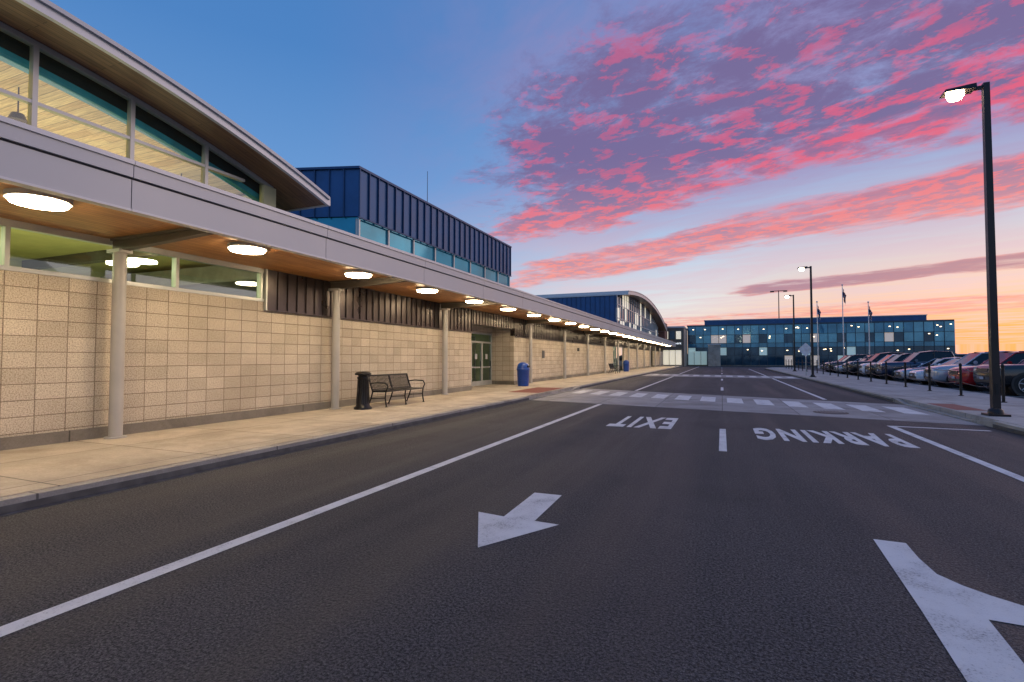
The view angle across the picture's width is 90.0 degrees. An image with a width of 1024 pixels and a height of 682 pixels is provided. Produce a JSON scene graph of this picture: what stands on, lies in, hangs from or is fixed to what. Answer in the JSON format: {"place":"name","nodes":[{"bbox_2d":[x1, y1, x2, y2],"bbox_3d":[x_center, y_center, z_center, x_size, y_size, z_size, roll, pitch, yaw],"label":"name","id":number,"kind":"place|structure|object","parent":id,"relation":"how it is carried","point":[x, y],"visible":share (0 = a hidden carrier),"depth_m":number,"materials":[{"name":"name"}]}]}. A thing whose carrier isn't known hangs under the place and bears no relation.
{"place":"outdoors","nodes":[
{"label":"outdoors","id":0,"kind":"place"},
{"bbox_2d":[0,366,677,497],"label":"sidewalk","id":1,"kind":"structure","parent":0,"point":[29,469],"depth_m":8.52,"materials":[{"name":"concrete"}]},
{"bbox_2d":[0,365,662,450],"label":"wall base","id":2,"kind":"object","parent":1,"relation":"on","point":[16,442],"visible":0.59,"depth_m":10.25,"materials":[{"name":"concrete"}]},
{"bbox_2d":[0,270,662,437],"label":"block wall","id":3,"kind":"structure","parent":2,"relation":"on","point":[190,354],"depth_m":10.28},
{"bbox_2d":[0,218,263,301],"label":"ribbon window frame","id":4,"kind":"object","parent":3,"relation":"attached to","point":[6,225],"visible":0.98,"depth_m":8.80,"materials":[{"name":"beige metal"}]},
{"bbox_2d":[100,266,256,297],"bbox_3d":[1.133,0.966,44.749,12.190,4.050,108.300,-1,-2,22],"label":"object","id":5,"kind":"structure","parent":4,"relation":"in","point":[219,279],"depth_m":14.62,"materials":[{"name":"glass"}]},
{"bbox_2d":[0,61,258,277],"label":"interior","id":6,"kind":"object","parent":5,"relation":"attached to","point":[33,250],"visible":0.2,"depth_m":11.47,"materials":[{"name":"paint"}]},
{"bbox_2d":[8,87,181,264],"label":"interior fixtures","id":7,"kind":"object","parent":6,"relation":"attached to","point":[18,116],"visible":0.59,"depth_m":9.20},
{"bbox_2d":[0,31,259,201],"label":"interior edge beam","id":8,"kind":"structure","parent":6,"relation":"attached to","point":[14,52],"depth_m":9.15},
{"bbox_2d":[0,0,329,211],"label":"curved roof","id":9,"kind":"structure","parent":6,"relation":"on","point":[55,27],"depth_m":9.10,"materials":[{"name":"grey metal"}]},
{"bbox_2d":[0,217,262,268],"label":"wall","id":10,"kind":"structure","parent":5,"relation":"on","point":[108,238],"depth_m":8.77,"materials":[{"name":"metal"}]},
{"bbox_2d":[0,21,275,207],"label":"clerestory frame","id":11,"kind":"object","parent":10,"relation":"on","point":[267,193],"visible":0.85,"depth_m":9.17,"materials":[{"name":"grey metal"}]},
{"bbox_2d":[307,217,509,286],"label":"penthouse windows","id":12,"kind":"structure","parent":5,"relation":"on","point":[365,229],"depth_m":17.50,"materials":[{"name":"teal glass"}]},
{"bbox_2d":[290,166,511,276],"bbox_3d":[-4.984,-4.180,20.630,5.260,1.530,13.390,-1,-2,22],"label":"blue metal penthouse","id":13,"kind":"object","parent":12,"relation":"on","point":[360,192],"visible":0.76,"depth_m":16.92,"materials":[{"name":"blue metal"}]},
{"bbox_2d":[547,294,635,322],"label":"blue metal hall","id":14,"kind":"structure","parent":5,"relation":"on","point":[604,306],"depth_m":52.63,"materials":[{"name":"blue metal"}]},
{"bbox_2d":[617,295,658,335],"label":"hall glazing","id":15,"kind":"structure","parent":14,"relation":"attached to","point":[639,317],"depth_m":62.50,"materials":[{"name":"glass"}]},
{"bbox_2d":[536,291,666,330],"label":"hall curved roof","id":16,"kind":"structure","parent":5,"relation":"on","point":[647,304],"depth_m":61.51,"materials":[{"name":"grey metal"}]},
{"bbox_2d":[263,269,662,351],"bbox_3d":[10.717,0.157,52.235,0.280,0.966,87.240,-1,-2,22],"label":"metal panel band","id":17,"kind":"object","parent":3,"relation":"attached to","point":[289,293],"visible":0.76,"depth_m":16.21,"materials":[{"name":"metal"}]},
{"bbox_2d":[354,371,371,409],"bbox_3d":[-3.967,1.310,13.635,0.470,1.000,0.470,-1,-2,22],"label":"litter bin","id":18,"kind":"object","parent":1,"relation":"on","point":[362,399],"visible":1,"depth_m":13.51,"materials":[{"name":"black metal"}]},
{"bbox_2d":[103,248,660,438],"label":"columns","id":19,"kind":"structure","parent":1,"relation":"on","point":[117,347],"depth_m":8.77,"materials":[{"name":"paint"}]},
{"bbox_2d":[0,182,649,342],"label":"canopy soffit","id":20,"kind":"structure","parent":19,"relation":"on","point":[88,218],"depth_m":9.68,"materials":[{"name":"brown wood"}]},
{"bbox_2d":[3,188,661,343],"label":"canopy disc lights","id":21,"kind":"object","parent":20,"relation":"attached to","point":[29,198],"visible":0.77,"depth_m":6.80},
{"bbox_2d":[0,115,675,346],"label":"canopy fascia","id":22,"kind":"structure","parent":19,"relation":"on","point":[38,159],"depth_m":7.81,"materials":[{"name":"grey metal"}]},
{"bbox_2d":[110,227,669,346],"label":"canopy beams","id":23,"kind":"structure","parent":19,"relation":"on","point":[138,241],"depth_m":13.04,"materials":[{"name":"grey metal"}]},
{"bbox_2d":[368,373,424,406],"bbox_3d":[-3.381,1.422,15.122,0.716,0.892,1.980,-1,-2,22],"label":"park bench","id":24,"kind":"object","parent":1,"relation":"on","point":[386,389],"visible":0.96,"depth_m":15.13,"materials":[{"name":"black metal"}]},
{"bbox_2d":[516,362,529,385],"bbox_3d":[0.543,1.611,24.914,0.650,1.150,0.650,-1,-2,22],"label":"trash can","id":25,"kind":"object","parent":1,"relation":"on","point":[522,369],"visible":0.99,"depth_m":24.67,"materials":[{"name":"blue plastic"}]},
{"bbox_2d":[471,325,621,380],"bbox_3d":[7.541,1.376,51.331,5.243,3.470,65.166,-1,-2,24],"label":"vestibule","id":26,"kind":"object","parent":1,"relation":"on","point":[481,329],"visible":0.03,"depth_m":28.70,"materials":[{"name":"white"}]},
{"bbox_2d":[471,335,475,380],"bbox_3d":[-3.244,0.895,25.354,0.174,2.600,6.500,-1,-2,22],"label":"door frame","id":27,"kind":"object","parent":26,"relation":"on","point":[474,379],"visible":0.09,"depth_m":28.29,"materials":[{"name":"metal"}]},
{"bbox_2d":[471,337,474,378],"bbox_3d":[-3.279,0.896,25.368,0.001,2.600,6.500,-1,-2,22],"label":"door glass","id":28,"kind":"object","parent":27,"relation":"attached to","point":[473,346],"visible":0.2,"depth_m":28.17,"materials":[{"name":"glass"}]},
{"bbox_2d":[471,332,491,386],"bbox_3d":[-1.716,0.879,24.864,0.174,2.600,3.550,-1,-2,22],"label":"door frame","id":29,"kind":"object","parent":26,"relation":"attached to","point":[481,382],"visible":0.65,"depth_m":25.40,"materials":[{"name":"grey metal"}]},
{"bbox_2d":[608,363,619,373],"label":"park bench","id":30,"kind":"object","parent":1,"relation":"on","point":[611,365],"visible":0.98,"depth_m":45.80,"materials":[{"name":"black metal"}]},
{"bbox_2d":[623,360,628,370],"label":"trash can","id":31,"kind":"object","parent":1,"relation":"on","point":[625,365],"visible":0.98,"depth_m":51.81,"materials":[{"name":"blue plastic"}]},
{"bbox_2d":[427,171,427,201],"bbox_3d":[-3.757,-6.197,22.719,0.092,2.700,0.092,0,-2,0],"label":"antenna","id":32,"kind":"object","parent":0,"point":[427,186],"visible":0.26,"depth_m":22.73,"materials":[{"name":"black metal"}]},
{"bbox_2d":[0,366,1023,681],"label":"road","id":33,"kind":"structure","parent":0,"point":[684,548],"depth_m":3.89,"materials":[{"name":"grey asphalt"}]},
{"bbox_2d":[478,493,561,546],"bbox_3d":[0.057,1.659,4.864,0.791,0.001,1.705,0,-2,7],"label":"arrow marking","id":34,"kind":"object","parent":33,"relation":"on","point":[521,518],"visible":1,"depth_m":4.69,"materials":[{"name":"paint"}]},
{"bbox_2d":[606,416,677,428],"bbox_3d":[3.105,1.897,12.017,1.380,0.001,2.100,-1,-2,22],"label":"exit road lettering","id":35,"kind":"object","parent":33,"relation":"on","point":[651,423],"visible":1,"depth_m":11.71,"materials":[{"name":"paint"}]},
{"bbox_2d":[688,344,720,365],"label":"entrance vestibule","id":36,"kind":"object","parent":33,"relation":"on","point":[700,358],"visible":0.95,"depth_m":93.86,"materials":[{"name":"metal"}]},
{"bbox_2d":[719,367,726,450],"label":"lane marking","id":37,"kind":"object","parent":33,"relation":"on","point":[722,441],"visible":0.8,"depth_m":9.41,"materials":[{"name":"paint"}]},
{"bbox_2d":[816,301,820,367],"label":"flagpole","id":38,"kind":"object","parent":33,"relation":"on","point":[818,313],"visible":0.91,"depth_m":74.67,"materials":[{"name":"metal"}]},
{"bbox_2d":[753,428,918,447],"bbox_3d":[5.984,1.822,9.759,2.450,0.001,1.750,-1,-2,22],"label":"parking road lettering","id":39,"kind":"object","parent":33,"relation":"on","point":[849,437],"visible":1,"depth_m":9.65,"materials":[{"name":"paint"}]},
{"bbox_2d":[824,354,857,371],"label":"parked car","id":40,"kind":"object","parent":33,"relation":"on","point":[840,359],"visible":0.06,"depth_m":53.18,"materials":[{"name":"red paint"}]},
{"bbox_2d":[841,284,845,355],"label":"flagpole","id":41,"kind":"object","parent":33,"relation":"on","point":[843,295],"visible":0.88,"depth_m":73.60,"materials":[{"name":"metal"}]},
{"bbox_2d":[833,358,861,373],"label":"parked car","id":42,"kind":"object","parent":33,"relation":"on","point":[840,367],"visible":0.12,"depth_m":47.68,"materials":[{"name":"silver paint"}]},
{"bbox_2d":[826,354,869,373],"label":"parked car","id":43,"kind":"object","parent":33,"relation":"on","point":[850,358],"visible":0.27,"depth_m":49.78,"materials":[{"name":"black paint"}]},
{"bbox_2d":[842,354,873,374],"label":"parked car","id":44,"kind":"object","parent":33,"relation":"on","point":[866,358],"visible":0.08,"depth_m":45.27,"materials":[{"name":"grey paint"}]},
{"bbox_2d":[867,301,871,353],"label":"flagpole","id":45,"kind":"object","parent":33,"relation":"on","point":[869,312],"visible":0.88,"depth_m":72.35,"materials":[{"name":"metal"}]},
{"bbox_2d":[845,352,901,376],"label":"pickup truck","id":46,"kind":"object","parent":33,"relation":"on","point":[876,357],"visible":0.17,"depth_m":41.89,"materials":[{"name":"black paint"}]},
{"bbox_2d":[859,353,907,377],"bbox_3d":[29.664,1.911,39.249,5.072,1.945,2.307,-1,-2,24],"label":"parked car","id":47,"kind":"object","parent":33,"relation":"on","point":[884,359],"visible":0.11,"depth_m":39.56,"materials":[{"name":"white paint"}]},
{"bbox_2d":[865,353,911,378],"bbox_3d":[28.380,1.825,36.643,5.072,1.945,2.308,-1,-2,22],"label":"parked car","id":48,"kind":"object","parent":33,"relation":"on","point":[898,357],"visible":0.18,"depth_m":36.70,"materials":[{"name":"silver paint"}]},
{"bbox_2d":[765,367,1023,434],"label":"kerb","id":49,"kind":"structure","parent":33,"relation":"on","point":[1010,427],"depth_m":16.48,"materials":[{"name":"concrete"}]},
{"bbox_2d":[875,351,954,380],"bbox_3d":[27.719,1.671,33.783,5.996,2.061,2.370,-1,-2,24],"label":"pickup truck","id":50,"kind":"object","parent":33,"relation":"on","point":[914,359],"visible":0.37,"depth_m":33.56,"materials":[{"name":"paint"}]},
{"bbox_2d":[894,357,961,382],"bbox_3d":[26.461,1.794,31.159,5.030,1.641,2.224,-1,-2,22],"label":"parked car","id":51,"kind":"object","parent":33,"relation":"on","point":[899,373],"visible":0.23,"depth_m":31.32,"materials":[{"name":"silver paint"}]},
{"bbox_2d":[908,358,960,384],"bbox_3d":[25.305,1.706,28.500,5.029,1.641,2.224,-1,-2,23],"label":"parked car","id":52,"kind":"object","parent":33,"relation":"on","point":[915,374],"visible":0.17,"depth_m":29.01,"materials":[{"name":"white paint"}]},
{"bbox_2d":[873,539,1023,681],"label":"arrow marking","id":53,"kind":"object","parent":33,"relation":"on","point":[971,638],"visible":1,"depth_m":2.96,"materials":[{"name":"paint"}]},
{"bbox_2d":[954,354,966,356],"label":"parked car","id":54,"kind":"object","parent":33,"relation":"on","point":[959,355],"depth_m":42.34,"materials":[{"name":"silver paint"}]},
{"bbox_2d":[923,351,1004,387],"bbox_3d":[24.110,1.465,25.862,5.072,1.945,2.308,-1,-2,24],"label":"parked car","id":55,"kind":"object","parent":33,"relation":"on","point":[968,359],"visible":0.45,"depth_m":25.90,"materials":[{"name":"silver paint"}]},
{"bbox_2d":[948,351,1023,391],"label":"parked car","id":56,"kind":"object","parent":33,"relation":"on","point":[1011,357],"visible":0.4,"depth_m":23.21,"materials":[{"name":"red paint"}]},
{"bbox_2d":[973,360,1023,395],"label":"pickup truck","id":57,"kind":"object","parent":33,"relation":"on","point":[1014,379],"visible":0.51,"depth_m":20.32,"materials":[{"name":"black paint"}]},
{"bbox_2d":[511,387,560,392],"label":"tactile paving","id":58,"kind":"structure","parent":0,"point":[537,389],"depth_m":21.32,"materials":[{"name":"red concrete"}]},
{"bbox_2d":[49,0,1023,357],"label":"sky","id":59,"kind":"structure","parent":0,"point":[689,157],"materials":[{"name":"blue"}]},
{"bbox_2d":[471,371,616,389],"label":"entrance floor","id":60,"kind":"structure","parent":0,"point":[484,386],"depth_m":24.38,"materials":[{"name":"concrete"}]},
{"bbox_2d":[613,347,615,367],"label":"entrance door glass","id":61,"kind":"object","parent":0,"point":[614,356],"depth_m":54.98,"materials":[{"name":"glass"}]},
{"bbox_2d":[616,358,815,369],"bbox_3d":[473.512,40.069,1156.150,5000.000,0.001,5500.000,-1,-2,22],"label":"ground","id":62,"kind":"structure","parent":0,"point":[620,364],"depth_m":92.94,"materials":[{"name":"grey concrete"}]},
{"bbox_2d":[0,366,682,516],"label":"kerb","id":63,"kind":"structure","parent":62,"relation":"on","point":[24,502],"depth_m":6.82,"materials":[{"name":"concrete"}]},
{"bbox_2d":[651,323,687,365],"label":"end block","id":64,"kind":"structure","parent":62,"relation":"on","point":[682,346],"depth_m":91.80,"materials":[{"name":"metal"}]},
{"bbox_2d":[663,331,681,364],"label":"end block windows","id":65,"kind":"structure","parent":64,"relation":"attached to","point":[672,357],"depth_m":91.82,"materials":[{"name":"white glass"}]},
{"bbox_2d":[770,290,786,317],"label":"twin floodlight","id":66,"kind":"object","parent":62,"relation":"on","point":[778,300],"visible":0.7,"depth_m":133.85,"materials":[{"name":"paint"}]},
{"bbox_2d":[688,321,947,366],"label":"mullions","id":67,"kind":"object","parent":62,"relation":"on","point":[801,342],"visible":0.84,"depth_m":92.14,"materials":[{"name":"metal"}]},
{"bbox_2d":[688,321,954,364],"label":"glazing","id":68,"kind":"structure","parent":67,"relation":"attached to","point":[830,336],"depth_m":91.16,"materials":[{"name":"blue glass"}]},
{"bbox_2d":[642,374,800,378],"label":"crossing pavement","id":69,"kind":"structure","parent":0,"point":[734,376],"depth_m":41.58,"materials":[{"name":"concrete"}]},
{"bbox_2d":[654,374,793,377],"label":"crosswalk marking","id":70,"kind":"object","parent":69,"relation":"on","point":[726,376],"visible":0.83,"depth_m":41.47,"materials":[{"name":"paint"}]},
{"bbox_2d":[533,388,983,425],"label":"crossing pavement","id":71,"kind":"structure","parent":0,"point":[720,403],"depth_m":16.16,"materials":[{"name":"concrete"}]},
{"bbox_2d":[573,390,928,414],"bbox_3d":[7.155,2.115,18.675,2.028,0.001,12.837,2,-3,-45],"label":"crosswalk marking","id":72,"kind":"object","parent":71,"relation":"on","point":[799,404],"visible":1,"depth_m":17.20,"materials":[{"name":"paint"}]},
{"bbox_2d":[813,411,848,413],"bbox_3d":[8.761,1.958,14.071,0.835,0.016,0.835,-1,-2,22],"label":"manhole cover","id":73,"kind":"object","parent":71,"relation":"in","point":[831,412],"visible":1,"depth_m":14.00,"materials":[{"name":"metal"}]},
{"bbox_2d":[687,314,953,332],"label":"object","id":74,"kind":"object","parent":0,"point":[859,319],"visible":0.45,"depth_m":91.83,"materials":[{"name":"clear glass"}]},
{"bbox_2d":[768,367,1023,425],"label":"pavement","id":75,"kind":"structure","parent":0,"point":[918,395],"depth_m":18.06,"materials":[{"name":"concrete"}]},
{"bbox_2d":[784,295,795,370],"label":"street lamp","id":76,"kind":"object","parent":75,"relation":"on","point":[786,296],"visible":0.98,"depth_m":52.47,"materials":[{"name":"metal"}]},
{"bbox_2d":[798,343,810,375],"bbox_3d":[22.831,1.409,39.783,1.080,2.545,0.080,-1,-2,22],"label":"traffic sign","id":77,"kind":"object","parent":75,"relation":"on","point":[805,349],"visible":0.96,"depth_m":39.78,"materials":[{"name":"metal"}]},
{"bbox_2d":[797,266,815,376],"bbox_3d":[21.162,-1.398,36.787,1.050,7.955,0.400,-1,-2,22],"label":"street lamp","id":78,"kind":"object","parent":75,"relation":"on","point":[811,321],"visible":0.98,"depth_m":36.61,"materials":[{"name":"metal"}]},
{"bbox_2d":[788,360,1006,402],"bbox_3d":[25.806,2.168,42.010,0.158,1.175,57.158,-1,-2,22],"label":"chain fence","id":79,"kind":"object","parent":75,"relation":"on","point":[1002,366],"visible":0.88,"depth_m":22.30,"materials":[{"name":"black metal"}]},
{"bbox_2d":[939,82,1010,416],"bbox_3d":[11.077,-2.214,12.295,1.050,7.955,0.400,-1,-2,22],"label":"street lamp","id":80,"kind":"object","parent":75,"relation":"on","point":[954,94],"visible":1,"depth_m":12.14,"materials":[{"name":"metal"}]},
{"bbox_2d":[928,403,986,410],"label":"tactile paving","id":81,"kind":"structure","parent":0,"point":[955,406],"depth_m":13.99,"materials":[{"name":"grey concrete"}]}
]}

